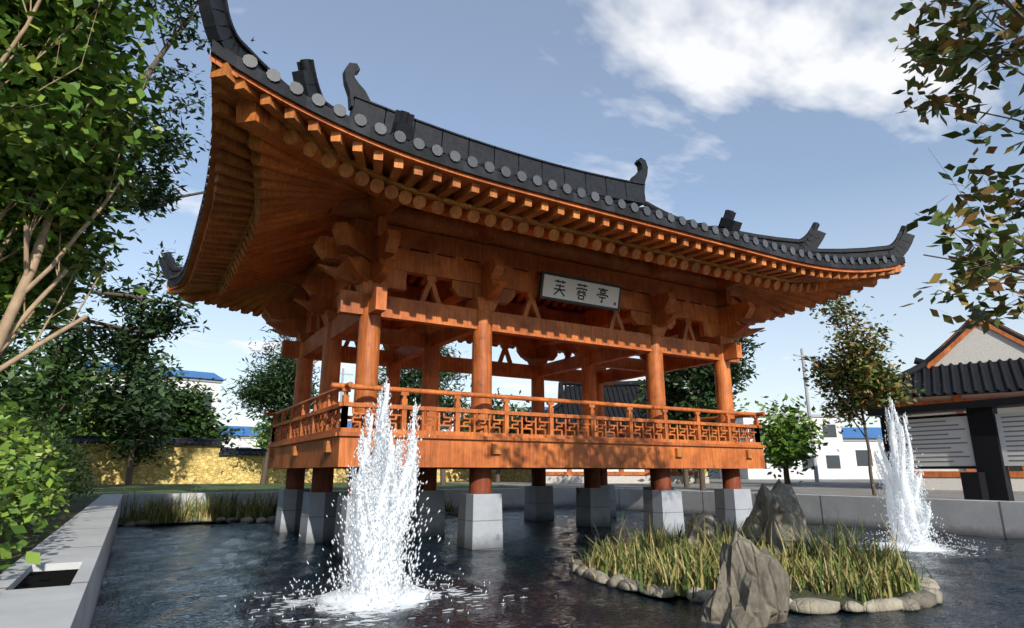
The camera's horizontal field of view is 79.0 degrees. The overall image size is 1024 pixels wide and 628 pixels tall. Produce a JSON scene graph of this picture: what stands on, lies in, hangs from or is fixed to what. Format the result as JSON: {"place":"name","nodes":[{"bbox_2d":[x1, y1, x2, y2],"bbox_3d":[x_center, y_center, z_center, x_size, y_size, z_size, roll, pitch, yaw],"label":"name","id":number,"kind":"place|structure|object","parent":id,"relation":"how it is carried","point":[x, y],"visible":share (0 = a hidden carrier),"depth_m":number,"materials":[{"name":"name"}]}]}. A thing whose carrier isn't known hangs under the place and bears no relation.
{"place":"outdoors","nodes":[
{"label":"outdoors","id":0,"kind":"place"},
{"bbox_2d":[0,482,553,573],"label":"lawn","id":1,"kind":"structure","parent":0,"point":[78,504],"depth_m":20.36,"materials":[{"name":"green plant"}]},
{"bbox_2d":[0,315,38,415],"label":"tree","id":2,"kind":"object","parent":1,"relation":"on","point":[9,348],"visible":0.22,"depth_m":29.66,"materials":[{"name":"green plant"}]},
{"bbox_2d":[0,525,39,568],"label":"shrub","id":3,"kind":"object","parent":1,"relation":"on","point":[31,557],"visible":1,"depth_m":2.89,"materials":[{"name":"green plant"}]},
{"bbox_2d":[0,402,48,551],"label":"shrub","id":4,"kind":"object","parent":1,"relation":"on","point":[26,500],"visible":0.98,"depth_m":3.83,"materials":[{"name":"green plant"}]},
{"bbox_2d":[0,399,66,535],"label":"shrub","id":5,"kind":"object","parent":1,"relation":"on","point":[29,509],"visible":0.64,"depth_m":4.92,"materials":[{"name":"green plant"}]},
{"bbox_2d":[0,396,73,509],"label":"shrub","id":6,"kind":"object","parent":1,"relation":"on","point":[48,476],"visible":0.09,"depth_m":9.12,"materials":[{"name":"green plant"}]},
{"bbox_2d":[0,398,74,516],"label":"shrub","id":7,"kind":"object","parent":1,"relation":"on","point":[61,470],"visible":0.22,"depth_m":7.51,"materials":[{"name":"green plant"}]},
{"bbox_2d":[0,397,75,525],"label":"shrub","id":8,"kind":"object","parent":1,"relation":"on","point":[36,474],"visible":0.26,"depth_m":6.17,"materials":[{"name":"green plant"}]},
{"bbox_2d":[4,412,87,498],"bbox_3d":[-8.784,2.514,10.710,2.605,1.928,2.729,8,-16,-30],"label":"shrub","id":9,"kind":"object","parent":1,"relation":"on","point":[73,467],"visible":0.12,"depth_m":11.13,"materials":[{"name":"green plant"}]},
{"bbox_2d":[19,418,94,493],"bbox_3d":[-12.097,3.677,15.501,2.971,2.194,3.098,0,-14,2],"label":"shrub","id":10,"kind":"object","parent":1,"relation":"on","point":[55,428],"visible":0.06,"depth_m":15.87,"materials":[{"name":"green plant"}]},
{"bbox_2d":[17,429,104,495],"bbox_3d":[-9.983,3.234,13.109,2.479,1.639,2.419,8,-16,-30],"label":"shrub","id":11,"kind":"object","parent":1,"relation":"on","point":[89,478],"visible":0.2,"depth_m":13.41,"materials":[{"name":"green plant"}]},
{"bbox_2d":[0,308,133,443],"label":"tree","id":12,"kind":"object","parent":1,"relation":"on","point":[66,387],"visible":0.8,"depth_m":26.36,"materials":[{"name":"green plant"}]},
{"bbox_2d":[0,0,180,371],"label":"tree","id":13,"kind":"object","parent":1,"relation":"on","point":[65,100],"visible":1,"depth_m":6.10,"materials":[{"name":"green plant"}]},
{"bbox_2d":[70,341,189,484],"bbox_3d":[-18.770,4.697,30.672,5.648,7.291,5.993,8,-16,-30],"label":"tree","id":14,"kind":"object","parent":1,"relation":"on","point":[140,412],"visible":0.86,"depth_m":30.41,"materials":[{"name":"green plant"}]},
{"bbox_2d":[0,0,266,390],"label":"tree","id":15,"kind":"object","parent":1,"relation":"on","point":[126,344],"visible":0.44,"depth_m":16.64,"materials":[{"name":"green plant"}]},
{"bbox_2d":[221,316,319,483],"bbox_3d":[-11.999,3.162,33.301,6.171,11.576,6.867,2,-14,-7],"label":"tree","id":16,"kind":"object","parent":1,"relation":"on","point":[270,389],"visible":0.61,"depth_m":31.83,"materials":[{"name":"green plant"}]},
{"bbox_2d":[377,342,470,484],"bbox_3d":[-4.707,3.462,32.427,7.131,10.562,6.827,3,-15,-11],"label":"tree","id":17,"kind":"object","parent":1,"relation":"on","point":[410,379],"visible":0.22,"depth_m":31.84,"materials":[{"name":"green plant"}]},
{"bbox_2d":[0,487,1023,627],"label":"pond walls","id":18,"kind":"structure","parent":0,"point":[60,586],"depth_m":11.21,"materials":[{"name":"concrete"}]},
{"bbox_2d":[0,0,1023,426],"label":"sky","id":19,"kind":"structure","parent":0,"point":[779,115],"materials":[{"name":"blue"}]},
{"bbox_2d":[118,486,936,609],"bbox_3d":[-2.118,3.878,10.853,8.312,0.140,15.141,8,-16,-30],"label":"ground","id":20,"kind":"structure","parent":0,"point":[804,593],"depth_m":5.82,"materials":[{"name":"green plant"}]},
{"bbox_2d":[124,511,942,613],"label":"stones","id":21,"kind":"object","parent":20,"relation":"on","point":[929,594],"visible":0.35,"depth_m":5.73,"materials":[{"name":"grey stone"}]},
{"bbox_2d":[685,479,807,627],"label":"rocks","id":22,"kind":"object","parent":20,"relation":"on","point":[752,589],"visible":0.8,"depth_m":5.04,"materials":[{"name":"grey stone"}]},
{"bbox_2d":[91,506,1023,627],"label":"pond water","id":23,"kind":"structure","parent":0,"point":[180,575],"depth_m":6.75,"materials":[{"name":"blue liquid"}]},
{"bbox_2d":[223,376,526,626],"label":"fountain","id":24,"kind":"object","parent":23,"relation":"on","point":[382,499],"visible":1,"depth_m":5.87,"materials":[{"name":"white liquid"}]},
{"bbox_2d":[274,485,752,559],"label":"stone pillar bases","id":25,"kind":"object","parent":23,"relation":"in","point":[303,513],"visible":0.38,"depth_m":11.72,"materials":[{"name":"grey stone"}]},
{"bbox_2d":[860,393,1000,556],"bbox_3d":[6.276,2.573,10.287,3.000,2.518,2.444,8,-16,-30],"label":"fountain","id":26,"kind":"object","parent":23,"relation":"on","point":[909,515],"visible":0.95,"depth_m":9.99,"materials":[{"name":"white liquid"}]},
{"bbox_2d":[437,478,1023,500],"bbox_3d":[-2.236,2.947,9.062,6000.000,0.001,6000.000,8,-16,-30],"label":"ground","id":27,"kind":"structure","parent":0,"point":[852,487],"depth_m":27.61,"materials":[{"name":"grey concrete"}]},
{"bbox_2d":[0,343,34,410],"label":"tree","id":28,"kind":"object","parent":27,"relation":"on","point":[14,364],"visible":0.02,"depth_m":37.21,"materials":[{"name":"green plant"}]},
{"bbox_2d":[56,392,125,435],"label":"tree","id":29,"kind":"object","parent":27,"relation":"on","point":[85,433],"visible":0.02,"depth_m":36.62,"materials":[{"name":"green plant"}]},
{"bbox_2d":[133,339,230,437],"bbox_3d":[-20.078,5.672,36.914,6.468,8.486,6.112,8,-16,-30],"label":"round tree","id":30,"kind":"object","parent":27,"relation":"on","point":[171,385],"visible":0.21,"depth_m":36.35,"materials":[{"name":"green plant"}]},
{"bbox_2d":[148,384,245,447],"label":"tree","id":31,"kind":"object","parent":27,"relation":"on","point":[203,426],"visible":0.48,"depth_m":36.34,"materials":[{"name":"green plant"}]},
{"bbox_2d":[248,409,272,448],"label":"tree","id":32,"kind":"object","parent":27,"relation":"on","point":[264,441],"visible":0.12,"depth_m":43.82,"materials":[{"name":"green plant"}]},
{"bbox_2d":[49,435,707,484],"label":"boundary wall","id":33,"kind":"structure","parent":27,"relation":"on","point":[199,461],"depth_m":34.21,"materials":[{"name":"yellow stone"}]},
{"bbox_2d":[0,348,887,481],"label":"town buildings","id":34,"kind":"structure","parent":27,"relation":"on","point":[848,459],"depth_m":56.44,"materials":[{"name":"grey paint"}]},
{"bbox_2d":[453,387,529,481],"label":"tree","id":35,"kind":"object","parent":27,"relation":"on","point":[513,431],"visible":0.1,"depth_m":39.51,"materials":[{"name":"green plant"}]},
{"bbox_2d":[500,401,530,423],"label":"tree","id":36,"kind":"object","parent":27,"relation":"on","point":[528,408],"visible":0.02,"depth_m":45.17,"materials":[{"name":"green plant"}]},
{"bbox_2d":[517,380,708,482],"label":"building","id":37,"kind":"structure","parent":27,"relation":"on","point":[615,392],"depth_m":36.46,"materials":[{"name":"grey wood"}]},
{"bbox_2d":[625,371,746,487],"bbox_3d":[7.558,4.411,27.093,4.696,6.076,5.478,8,-16,-30],"label":"tree","id":38,"kind":"object","parent":27,"relation":"on","point":[685,478],"visible":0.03,"depth_m":26.13,"materials":[{"name":"green plant"}]},
{"bbox_2d":[638,328,765,490],"bbox_3d":[6.147,1.664,21.285,5.132,8.542,4.820,8,-16,-30],"label":"pine tree","id":39,"kind":"object","parent":27,"relation":"on","point":[700,380],"visible":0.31,"depth_m":20.46,"materials":[{"name":"green plant"}]},
{"bbox_2d":[675,419,737,483],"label":"tree","id":40,"kind":"object","parent":27,"relation":"on","point":[696,476],"visible":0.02,"depth_m":34.26,"materials":[{"name":"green plant"}]},
{"bbox_2d":[743,394,838,483],"bbox_3d":[14.817,6.645,33.295,5.200,4.810,4.730,8,-16,-30],"label":"tree","id":41,"kind":"object","parent":27,"relation":"on","point":[788,436],"visible":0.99,"depth_m":32.68,"materials":[{"name":"green plant"}]},
{"bbox_2d":[793,291,941,495],"bbox_3d":[9.885,1.937,17.970,2.727,6.365,3.230,1,-14,-6],"label":"tree","id":42,"kind":"object","parent":27,"relation":"on","point":[868,375],"visible":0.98,"depth_m":17.63,"materials":[{"name":"green plant"}]},
{"bbox_2d":[848,309,1023,490],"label":"building","id":43,"kind":"structure","parent":27,"relation":"on","point":[975,363],"depth_m":22.94,"materials":[{"name":"plaster"},{"name":"wood"},{"name":"dark roof tile"}]},
{"bbox_2d":[867,396,1023,500],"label":"sign board","id":44,"kind":"object","parent":27,"relation":"on","point":[984,439],"visible":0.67,"depth_m":13.61,"materials":[{"name":"black metal"}]},
{"bbox_2d":[888,0,1023,333],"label":"tree","id":45,"kind":"object","parent":27,"relation":"on","point":[924,52],"visible":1,"depth_m":4.97,"materials":[{"name":"green plant"}]},
{"label":"pond floor","id":46,"kind":"structure","parent":0,"visible":0},
{"bbox_2d":[261,196,772,495],"bbox_3d":[0.082,0.710,13.687,9.900,6.060,6.290,8,-16,-30],"label":"pavilion frame","id":47,"kind":"object","parent":46,"relation":"on","point":[349,284],"visible":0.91,"depth_m":11.72,"materials":[{"name":"orange wood"}]},
{"bbox_2d":[265,382,764,444],"bbox_3d":[0.082,2.450,13.244,9.290,0.688,5.680,8,-16,-30],"label":"pavilion railing","id":48,"kind":"object","parent":47,"relation":"attached to","point":[303,421],"visible":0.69,"depth_m":10.70,"materials":[{"name":"orange wood"}]},
{"bbox_2d":[167,62,901,353],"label":"roof rafters","id":49,"kind":"object","parent":47,"relation":"on","point":[282,179],"visible":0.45,"depth_m":9.43,"materials":[{"name":"brown wood"}]},
{"bbox_2d":[159,0,914,311],"bbox_3d":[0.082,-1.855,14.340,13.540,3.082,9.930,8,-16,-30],"label":"roof tiles","id":50,"kind":"object","parent":49,"relation":"on","point":[291,94],"visible":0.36,"depth_m":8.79,"materials":[{"name":"grey tile"}]},
{"bbox_2d":[538,271,621,310],"bbox_3d":[1.313,-0.417,11.734,1.860,0.498,0.161,8,-16,-30],"label":"signboard","id":51,"kind":"object","parent":47,"relation":"attached to","point":[574,290],"visible":1,"depth_m":11.67,"materials":[{"name":"white wood"}]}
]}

